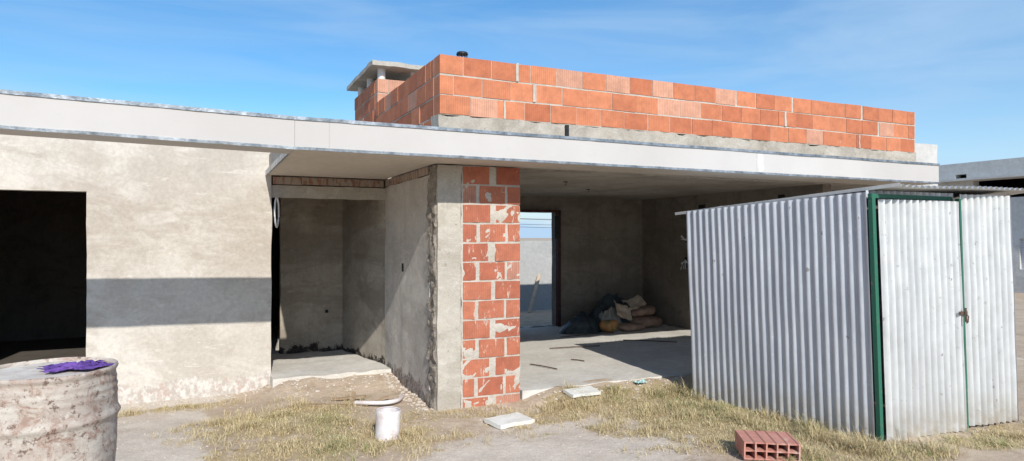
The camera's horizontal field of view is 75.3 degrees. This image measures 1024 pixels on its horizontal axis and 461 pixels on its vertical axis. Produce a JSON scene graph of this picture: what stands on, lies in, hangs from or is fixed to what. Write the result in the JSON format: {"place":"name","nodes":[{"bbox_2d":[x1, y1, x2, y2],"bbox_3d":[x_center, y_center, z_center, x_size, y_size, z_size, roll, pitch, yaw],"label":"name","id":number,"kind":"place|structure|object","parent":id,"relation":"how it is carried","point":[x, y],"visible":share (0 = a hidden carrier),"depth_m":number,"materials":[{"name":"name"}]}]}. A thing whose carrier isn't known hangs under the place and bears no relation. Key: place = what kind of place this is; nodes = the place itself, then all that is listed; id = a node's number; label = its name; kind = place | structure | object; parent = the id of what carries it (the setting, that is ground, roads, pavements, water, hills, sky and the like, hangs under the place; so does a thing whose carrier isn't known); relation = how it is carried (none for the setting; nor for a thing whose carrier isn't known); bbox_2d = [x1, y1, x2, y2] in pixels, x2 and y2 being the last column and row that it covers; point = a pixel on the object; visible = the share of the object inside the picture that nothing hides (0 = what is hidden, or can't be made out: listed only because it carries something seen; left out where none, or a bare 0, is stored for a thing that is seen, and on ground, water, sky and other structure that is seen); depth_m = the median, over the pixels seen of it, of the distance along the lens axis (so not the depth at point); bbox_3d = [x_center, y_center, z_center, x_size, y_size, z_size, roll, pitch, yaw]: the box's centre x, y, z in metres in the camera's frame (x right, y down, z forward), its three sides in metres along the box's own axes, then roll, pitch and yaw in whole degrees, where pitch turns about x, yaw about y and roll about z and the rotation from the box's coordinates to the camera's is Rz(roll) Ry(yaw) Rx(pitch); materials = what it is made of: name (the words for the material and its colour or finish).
{"place":"outdoors","nodes":[
{"label":"outdoors","id":0,"kind":"place"},
{"bbox_2d":[0,0,1023,237],"label":"sky","id":1,"kind":"structure","parent":0,"point":[958,65],"materials":[{"name":"blue"}]},
{"bbox_2d":[530,364,556,368],"bbox_3d":[0.374,1.612,7.883,0.428,0.015,0.018,-1,-1,44],"label":"steel rod","id":2,"kind":"object","parent":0,"point":[543,366],"visible":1,"depth_m":7.88,"materials":[{"name":"metal"}]},
{"bbox_2d":[115,238,1023,460],"bbox_3d":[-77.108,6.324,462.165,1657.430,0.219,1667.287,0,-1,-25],"label":"ground","id":3,"kind":"structure","parent":0,"point":[601,448],"depth_m":5.67,"materials":[{"name":"beige soil"}]},
{"bbox_2d":[0,357,120,460],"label":"oil drum","id":4,"kind":"object","parent":3,"relation":"on","point":[68,415],"visible":0.96,"depth_m":2.98,"materials":[{"name":"metal"}]},
{"bbox_2d":[36,360,113,372],"bbox_3d":[-2.111,0.645,3.212,0.305,0.029,0.271,1,-1,-42],"label":"cloth","id":5,"kind":"object","parent":4,"relation":"on","point":[79,365],"visible":1,"depth_m":3.18,"materials":[{"name":"purple fabric"}]},
{"bbox_2d":[308,403,346,406],"bbox_3d":[-1.806,1.708,6.495,0.371,0.023,0.050,0,-1,2],"label":"wood scrap","id":6,"kind":"object","parent":3,"relation":"on","point":[328,405],"visible":0.91,"depth_m":6.48,"materials":[{"name":"brown wood"}]},
{"bbox_2d":[331,395,365,400],"bbox_3d":[-1.655,1.694,6.726,0.352,0.061,0.035,0,-1,6],"label":"wood scrap","id":7,"kind":"object","parent":3,"relation":"on","point":[348,397],"visible":0.97,"depth_m":6.71,"materials":[{"name":"brown wood"}]},
{"bbox_2d":[350,391,355,404],"bbox_3d":[-1.602,1.689,6.695,0.040,0.065,0.291,0,-1,-11],"label":"wood scrap","id":8,"kind":"object","parent":3,"relation":"on","point":[353,398],"visible":0.9,"depth_m":6.69,"materials":[{"name":"beige wood"}]},
{"bbox_2d":[364,395,389,405],"bbox_3d":[-1.336,1.690,6.598,0.030,0.055,0.297,-1,-1,41],"label":"wood scrap","id":9,"kind":"object","parent":3,"relation":"on","point":[385,397],"visible":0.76,"depth_m":6.63,"materials":[{"name":"beige wood"}]},
{"bbox_2d":[354,394,404,404],"bbox_3d":[-1.256,1.685,6.574,0.535,0.068,0.310,0,-1,-34],"label":"bent tube","id":10,"kind":"object","parent":3,"relation":"on","point":[393,401],"visible":1,"depth_m":6.47,"materials":[{"name":"white plastic"}]},
{"bbox_2d":[375,406,400,441],"bbox_3d":[-1.027,1.604,5.495,0.203,0.243,0.203,2,0,-25],"label":"bucket","id":11,"kind":"object","parent":3,"relation":"on","point":[388,420],"visible":0.9,"depth_m":5.41,"materials":[{"name":"white plastic"}]},
{"bbox_2d":[0,51,939,410],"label":"unfinished house","id":12,"kind":"structure","parent":3,"relation":"on","point":[152,251],"depth_m":7.29,"materials":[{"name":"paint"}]},
{"bbox_2d":[274,197,279,227],"bbox_3d":[-2.638,-0.205,7.445,0.020,0.350,0.334,0,-1,-12],"label":"conduit hoop","id":13,"kind":"object","parent":12,"relation":"hanging from","point":[277,223],"visible":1,"depth_m":7.37,"materials":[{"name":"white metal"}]},
{"bbox_2d":[549,345,599,348],"bbox_3d":[0.879,1.627,9.281,0.757,0.015,0.024,0,-1,-17],"label":"steel rod","id":14,"kind":"object","parent":12,"relation":"on","point":[574,346],"visible":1,"depth_m":9.28,"materials":[{"name":"metal"}]},
{"bbox_2d":[559,311,603,333],"bbox_3d":[1.152,1.501,10.943,0.974,0.319,0.587,0,-1,-36],"label":"tarp heap","id":15,"kind":"object","parent":12,"relation":"on","point":[582,322],"visible":0.9,"depth_m":10.72,"materials":[{"name":"plastic"}]},
{"bbox_2d":[561,332,613,336],"bbox_3d":[1.189,1.638,10.447,1.002,0.015,0.024,0,-1,-28],"label":"steel rod","id":16,"kind":"object","parent":12,"relation":"on","point":[587,334],"visible":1,"depth_m":10.44,"materials":[{"name":"metal"}]},
{"bbox_2d":[599,320,618,331],"bbox_3d":[1.591,1.561,10.881,0.242,0.199,0.350,0,-1,36],"label":"sack","id":17,"kind":"object","parent":12,"relation":"on","point":[608,325],"visible":0.98,"depth_m":10.77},
{"bbox_2d":[588,293,633,322],"bbox_3d":[1.823,1.375,11.569,1.390,0.584,0.805,0,-1,-31],"label":"tarp heap","id":18,"kind":"object","parent":12,"relation":"on","point":[605,302],"visible":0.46,"depth_m":11.33,"materials":[{"name":"plastic"}]},
{"bbox_2d":[598,306,621,331],"bbox_3d":[1.633,1.462,11.181,0.545,0.403,0.559,-1,-1,42],"label":"canvas heap","id":19,"kind":"object","parent":18,"relation":"on","point":[610,313],"visible":0.58,"depth_m":11.08,"materials":[{"name":"grey fabric"}]},
{"bbox_2d":[614,300,631,319],"bbox_3d":[1.828,1.326,11.053,0.098,0.280,0.420,-36,-44,30],"label":"sack","id":20,"kind":"object","parent":19,"relation":"on","point":[623,311],"visible":1,"depth_m":11.11,"materials":[{"name":"beige fabric"}]},
{"bbox_2d":[622,295,646,309],"bbox_3d":[2.100,1.246,11.437,0.340,0.074,0.280,-18,35,-13],"label":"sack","id":21,"kind":"object","parent":18,"relation":"on","point":[636,301],"visible":0.99,"depth_m":11.46,"materials":[{"name":"beige fabric"}]},
{"bbox_2d":[618,323,645,330],"bbox_3d":[1.973,1.601,11.056,0.528,0.128,0.320,0,-1,-31],"label":"sack","id":22,"kind":"object","parent":12,"relation":"on","point":[630,326],"visible":0.91,"depth_m":10.91,"materials":[{"name":"paper"}]},
{"bbox_2d":[630,315,662,327],"bbox_3d":[2.265,1.577,11.472,0.740,0.194,0.466,0,-1,-31],"label":"sack","id":23,"kind":"object","parent":12,"relation":"on","point":[650,321],"visible":0.61,"depth_m":11.30,"materials":[{"name":"paper"}]},
{"bbox_2d":[631,305,655,316],"bbox_3d":[2.216,1.407,11.559,0.598,0.168,0.406,-9,2,-19],"label":"sack","id":24,"kind":"object","parent":23,"relation":"on","point":[645,310],"visible":0.64,"depth_m":11.39,"materials":[{"name":"paper"}]},
{"bbox_2d":[627,340,674,341],"bbox_3d":[2.037,1.632,9.819,0.781,0.015,0.022,0,-1,15],"label":"steel rod","id":25,"kind":"object","parent":12,"relation":"on","point":[650,340],"visible":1,"depth_m":9.82,"materials":[{"name":"brown metal"}]},
{"bbox_2d":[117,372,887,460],"bbox_3d":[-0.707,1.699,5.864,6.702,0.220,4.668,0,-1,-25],"label":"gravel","id":26,"kind":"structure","parent":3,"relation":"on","point":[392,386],"depth_m":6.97,"materials":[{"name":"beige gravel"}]},
{"bbox_2d":[484,412,533,428],"bbox_3d":[-0.024,1.697,5.929,0.385,0.043,0.247,3,1,-39],"label":"board offcut","id":27,"kind":"object","parent":3,"relation":"on","point":[505,421],"visible":0.98,"depth_m":5.89,"materials":[{"name":"white"}]},
{"bbox_2d":[528,275,540,312],"bbox_3d":[0.498,1.399,14.772,0.070,0.816,0.513,0,-1,30],"label":"leaning plank","id":28,"kind":"object","parent":3,"relation":"on","point":[534,293],"visible":1,"depth_m":14.74,"materials":[{"name":"wood"}]},
{"bbox_2d":[519,241,551,310],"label":"boundary wall","id":29,"kind":"structure","parent":3,"relation":"on","point":[535,261],"depth_m":15.03,"materials":[{"name":"white paint"}]},
{"bbox_2d":[563,386,600,396],"bbox_3d":[0.704,1.625,6.688,0.346,0.038,0.186,2,6,-31],"label":"board offcut","id":30,"kind":"object","parent":3,"relation":"on","point":[577,392],"visible":0.98,"depth_m":6.65,"materials":[{"name":"white"}]},
{"bbox_2d":[634,379,646,383],"bbox_3d":[1.377,1.609,7.094,0.126,0.027,0.084,0,-1,-25],"label":"plastic scrap","id":31,"kind":"object","parent":3,"relation":"on","point":[642,381],"visible":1,"depth_m":7.09,"materials":[{"name":"teal plastic"}]},
{"bbox_2d":[735,430,800,460],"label":"hollow brick","id":32,"kind":"object","parent":3,"relation":"on","point":[765,444],"visible":1,"depth_m":4.92,"materials":[{"name":"brick"}]},
{"bbox_2d":[675,182,1023,440],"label":"metal shed","id":33,"kind":"structure","parent":3,"relation":"on","point":[835,308],"depth_m":5.75,"materials":[{"name":"metal"}]},
{"bbox_2d":[877,199,968,440],"bbox_3d":[3.419,0.731,5.485,1.050,1.961,0.088,0,-1,-21],"label":"door","id":34,"kind":"structure","parent":33,"relation":"in","point":[921,275],"depth_m":5.49,"materials":[{"name":"metal"}]},
{"bbox_2d":[938,157,1023,292],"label":"neighbour house","id":35,"kind":"structure","parent":3,"relation":"on","point":[1008,173],"depth_m":20.23,"materials":[{"name":"white paint"}]},
{"bbox_2d":[118,375,1023,460],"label":"dry grass","id":36,"kind":"structure","parent":0,"point":[839,439],"depth_m":5.69,"materials":[{"name":"beige plant"}]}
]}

